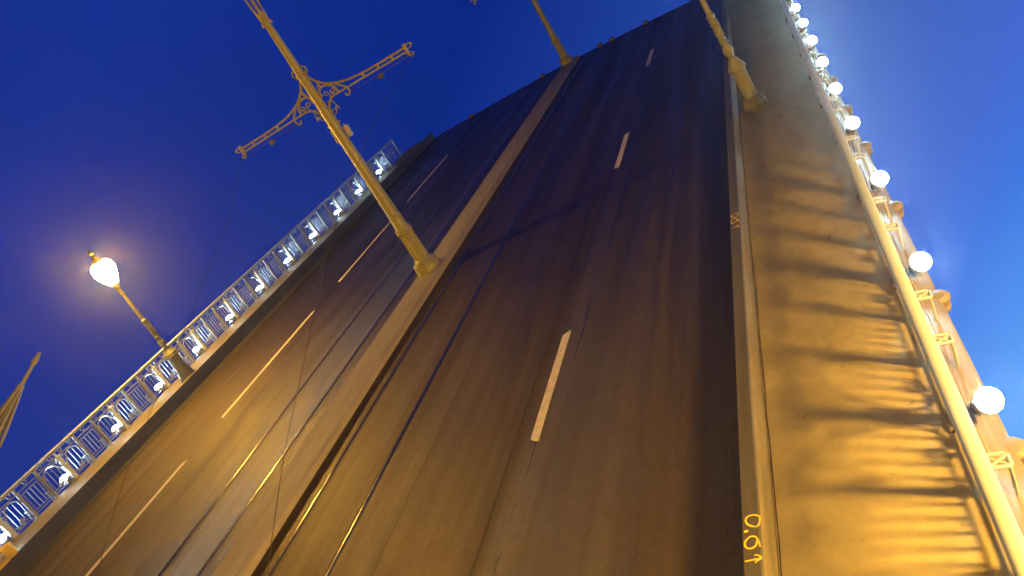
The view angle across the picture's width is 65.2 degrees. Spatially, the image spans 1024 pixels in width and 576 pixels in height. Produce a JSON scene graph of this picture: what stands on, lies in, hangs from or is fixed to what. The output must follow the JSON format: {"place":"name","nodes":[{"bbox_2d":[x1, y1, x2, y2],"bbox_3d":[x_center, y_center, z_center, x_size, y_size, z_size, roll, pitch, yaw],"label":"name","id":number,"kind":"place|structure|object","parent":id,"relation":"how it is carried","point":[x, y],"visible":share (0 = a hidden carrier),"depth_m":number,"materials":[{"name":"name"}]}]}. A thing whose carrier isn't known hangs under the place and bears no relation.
{"place":"outdoors","nodes":[
{"label":"outdoors","id":0,"kind":"place"},
{"bbox_2d":[1,142,419,559],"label":"pavement","id":1,"kind":"structure","parent":0,"point":[47,514],"depth_m":28.03,"materials":[{"name":"grey concrete"}]},
{"bbox_2d":[87,249,194,382],"bbox_3d":[-12.679,0.961,27.306,0.790,0.740,5.520,-22,-69,24],"label":"street lamp","id":2,"kind":"object","parent":1,"relation":"on","point":[103,270],"visible":0.99,"depth_m":27.18,"materials":[{"name":"glass"}]},
{"bbox_2d":[19,0,743,575],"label":"road","id":3,"kind":"structure","parent":0,"point":[551,390],"depth_m":17.05,"materials":[{"name":"grey asphalt"}]},
{"bbox_2d":[0,132,434,575],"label":"kerb","id":4,"kind":"structure","parent":3,"relation":"on","point":[38,541],"depth_m":26.83,"materials":[{"name":"concrete"}]},
{"bbox_2d":[0,542,17,569],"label":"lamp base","id":5,"kind":"object","parent":4,"relation":"on","point":[8,551],"visible":1,"depth_m":20.66,"materials":[{"name":"paint"}]},
{"bbox_2d":[212,55,579,575],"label":"median strip","id":6,"kind":"object","parent":3,"relation":"on","point":[247,550],"visible":0.96,"depth_m":18.77,"materials":[{"name":"concrete"}]},
{"bbox_2d":[235,0,439,275],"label":"contact pole","id":7,"kind":"object","parent":6,"relation":"on","point":[426,262],"visible":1,"depth_m":22.65,"materials":[{"name":"metal"}]},
{"bbox_2d":[97,159,241,574],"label":"overhead wire","id":8,"kind":"object","parent":7,"relation":"hanging from","point":[162,383],"visible":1,"depth_m":18.38,"materials":[{"name":"black metal"}]},
{"bbox_2d":[266,53,413,575],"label":"overhead wire","id":9,"kind":"object","parent":7,"relation":"hanging from","point":[309,335],"visible":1,"depth_m":13.12,"materials":[{"name":"black metal"}]},
{"bbox_2d":[417,262,427,274],"bbox_3d":[-2.676,-0.591,23.871,0.220,0.215,0.340,-23,-70,24],"label":"base door","id":10,"kind":"structure","parent":7,"relation":"in","point":[422,270],"depth_m":23.79,"materials":[{"name":"paint"}]},
{"bbox_2d":[470,0,572,65],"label":"contact pole","id":11,"kind":"object","parent":6,"relation":"on","point":[565,58],"visible":1,"depth_m":46.34,"materials":[{"name":"metal"}]},
{"bbox_2d":[721,0,778,575],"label":"kerb","id":12,"kind":"structure","parent":3,"relation":"on","point":[760,557],"depth_m":10.23,"materials":[{"name":"metal"}]},
{"bbox_2d":[0,0,1023,553],"label":"sky","id":13,"kind":"structure","parent":0,"point":[123,123],"materials":[{"name":"blue"}]},
{"bbox_2d":[11,0,1023,543],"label":"bascule leaf","id":14,"kind":"object","parent":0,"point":[991,432],"visible":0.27,"depth_m":9.47,"materials":[{"name":"paint"}]},
{"bbox_2d":[0,139,402,547],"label":"railing","id":15,"kind":"object","parent":14,"relation":"attached to","point":[7,528],"visible":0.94,"depth_m":28.91,"materials":[{"name":"metal"}]},
{"bbox_2d":[0,534,8,542],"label":"floodlight","id":16,"kind":"object","parent":15,"relation":"attached to","point":[2,540],"visible":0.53,"depth_m":22.44,"materials":[{"name":"glass"}]},
{"bbox_2d":[60,474,71,484],"bbox_3d":[-13.728,5.956,24.708,0.320,0.315,0.407,-23,-62,24],"label":"floodlight","id":17,"kind":"object","parent":15,"relation":"attached to","point":[64,478],"visible":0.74,"depth_m":24.59,"materials":[{"name":"glass"}]},
{"bbox_2d":[113,424,122,433],"bbox_3d":[-13.190,4.781,26.824,0.320,0.315,0.407,-23,-62,24],"label":"floodlight","id":18,"kind":"object","parent":15,"relation":"attached to","point":[116,428],"visible":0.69,"depth_m":26.72,"materials":[{"name":"glass"}]},
{"bbox_2d":[779,0,1023,575],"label":"railing","id":19,"kind":"object","parent":14,"relation":"attached to","point":[960,421],"visible":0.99,"depth_m":7.51,"materials":[{"name":"metal"}]},
{"bbox_2d":[791,4,799,16],"bbox_3d":[9.205,-8.998,25.986,0.261,0.261,0.387,-2,-18,15],"label":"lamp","id":20,"kind":"object","parent":19,"relation":"attached to","point":[796,7],"visible":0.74,"depth_m":25.85,"materials":[{"name":"glass"}]},
{"bbox_2d":[798,19,807,31],"bbox_3d":[8.652,-7.789,23.809,0.262,0.261,0.387,-2,-18,15],"label":"floodlight","id":21,"kind":"object","parent":19,"relation":"attached to","point":[803,22],"visible":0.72,"depth_m":23.68,"materials":[{"name":"glass"}]},
{"bbox_2d":[807,36,816,50],"bbox_3d":[8.110,-6.604,21.676,0.261,0.261,0.387,-2,-18,15],"label":"floodlight","id":22,"kind":"object","parent":19,"relation":"attached to","point":[812,40],"visible":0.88,"depth_m":21.54,"materials":[{"name":"glass"}]},
{"bbox_2d":[817,57,827,72],"bbox_3d":[7.568,-5.419,19.542,0.262,0.261,0.387,-2,-18,15],"label":"floodlight","id":23,"kind":"object","parent":19,"relation":"attached to","point":[822,62],"visible":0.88,"depth_m":19.41,"materials":[{"name":"glass"}]},
{"bbox_2d":[829,83,841,99],"bbox_3d":[7.037,-4.258,17.451,0.261,0.261,0.387,-2,-18,15],"label":"floodlight","id":24,"kind":"object","parent":19,"relation":"attached to","point":[835,89],"visible":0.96,"depth_m":17.31,"materials":[{"name":"glass"}]},
{"bbox_2d":[845,116,859,135],"bbox_3d":[6.495,-3.073,15.318,0.262,0.261,0.387,-2,-18,15],"label":"globe lamp","id":25,"kind":"object","parent":19,"relation":"attached to","point":[852,123],"visible":0.99,"depth_m":15.18,"materials":[{"name":"glass"}]},
{"bbox_2d":[870,171,888,191],"bbox_3d":[5.856,-1.675,12.800,0.261,0.261,0.388,-2,-18,15],"label":"globe lamp","id":26,"kind":"object","parent":19,"relation":"attached to","point":[879,180],"visible":1,"depth_m":12.66,"materials":[{"name":"glass"}]},
{"bbox_2d":[908,252,931,276],"bbox_3d":[5.216,-0.277,10.282,0.262,0.261,0.387,-2,-18,15],"label":"globe lamp","id":27,"kind":"object","parent":19,"relation":"attached to","point":[919,263],"visible":1,"depth_m":10.14,"materials":[{"name":"glass"}]},
{"bbox_2d":[969,386,1004,414],"bbox_3d":[4.577,1.121,7.765,0.261,0.261,0.388,-2,-18,15],"label":"globe lamp","id":28,"kind":"object","parent":19,"relation":"attached to","point":[987,400],"visible":1,"depth_m":7.62,"materials":[{"name":"glass"}]},
{"bbox_2d":[729,0,1013,575],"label":"pavement","id":29,"kind":"structure","parent":0,"point":[871,473],"depth_m":9.48,"materials":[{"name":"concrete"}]},
{"bbox_2d":[699,0,767,113],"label":"street lamp","id":30,"kind":"object","parent":29,"relation":"on","point":[754,100],"visible":1,"depth_m":19.53,"materials":[{"name":"metal"}]},
{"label":"fixed road","id":31,"kind":"structure","parent":0,"visible":0},
{"bbox_2d":[0,351,40,447],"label":"contact pole","id":32,"kind":"object","parent":31,"relation":"on","point":[8,407],"visible":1,"depth_m":14.00,"materials":[{"name":"metal"}]}
]}

